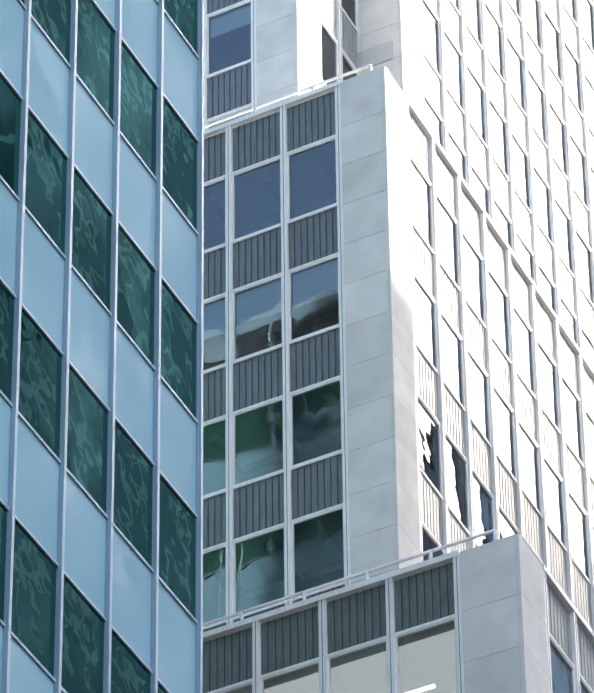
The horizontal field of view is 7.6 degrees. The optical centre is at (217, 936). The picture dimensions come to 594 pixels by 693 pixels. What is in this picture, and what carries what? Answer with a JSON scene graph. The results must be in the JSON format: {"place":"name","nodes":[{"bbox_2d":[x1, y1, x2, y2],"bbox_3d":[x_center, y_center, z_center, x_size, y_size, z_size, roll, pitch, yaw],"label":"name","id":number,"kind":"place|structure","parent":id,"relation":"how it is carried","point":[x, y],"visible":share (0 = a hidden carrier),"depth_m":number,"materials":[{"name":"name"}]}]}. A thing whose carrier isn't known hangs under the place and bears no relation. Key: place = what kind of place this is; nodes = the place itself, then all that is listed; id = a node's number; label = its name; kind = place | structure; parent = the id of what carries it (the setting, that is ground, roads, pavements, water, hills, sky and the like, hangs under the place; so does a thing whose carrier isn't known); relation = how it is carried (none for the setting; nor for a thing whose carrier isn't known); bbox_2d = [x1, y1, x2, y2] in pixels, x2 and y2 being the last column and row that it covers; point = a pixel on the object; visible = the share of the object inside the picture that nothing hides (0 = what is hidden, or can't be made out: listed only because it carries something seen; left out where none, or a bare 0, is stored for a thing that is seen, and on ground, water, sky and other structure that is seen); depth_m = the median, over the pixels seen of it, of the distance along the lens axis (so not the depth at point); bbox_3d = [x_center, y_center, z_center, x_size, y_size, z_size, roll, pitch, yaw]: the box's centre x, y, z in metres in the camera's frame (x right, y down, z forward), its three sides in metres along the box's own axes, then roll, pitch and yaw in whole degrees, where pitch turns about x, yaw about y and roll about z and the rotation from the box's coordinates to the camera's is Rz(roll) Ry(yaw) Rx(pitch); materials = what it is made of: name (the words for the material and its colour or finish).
{"place":"outdoors","nodes":[
{"label":"outdoors","id":0,"kind":"place"},
{"bbox_2d":[204,0,593,368],"bbox_3d":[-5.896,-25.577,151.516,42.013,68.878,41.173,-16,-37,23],"label":"building","id":1,"kind":"structure","parent":0,"point":[499,94],"depth_m":126.28,"materials":[{"name":"white concrete"}]},
{"label":"ground","id":2,"kind":"structure","parent":0,"visible":0},
{"bbox_2d":[0,0,203,692],"bbox_3d":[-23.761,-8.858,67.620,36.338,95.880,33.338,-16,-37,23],"label":"glass tower","id":3,"kind":"structure","parent":2,"relation":"on","point":[101,304],"depth_m":72.00,"materials":[{"name":"glass"}]},
{"bbox_2d":[203,529,593,692],"bbox_3d":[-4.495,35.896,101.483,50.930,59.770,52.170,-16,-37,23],"label":"building","id":4,"kind":"structure","parent":2,"relation":"on","point":[503,615],"depth_m":89.84,"materials":[{"name":"white concrete"}]},
{"bbox_2d":[203,64,593,631],"bbox_3d":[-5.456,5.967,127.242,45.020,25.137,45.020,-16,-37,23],"label":"building","id":5,"kind":"structure","parent":4,"relation":"on","point":[397,365],"depth_m":107.19,"materials":[{"name":"white concrete"}]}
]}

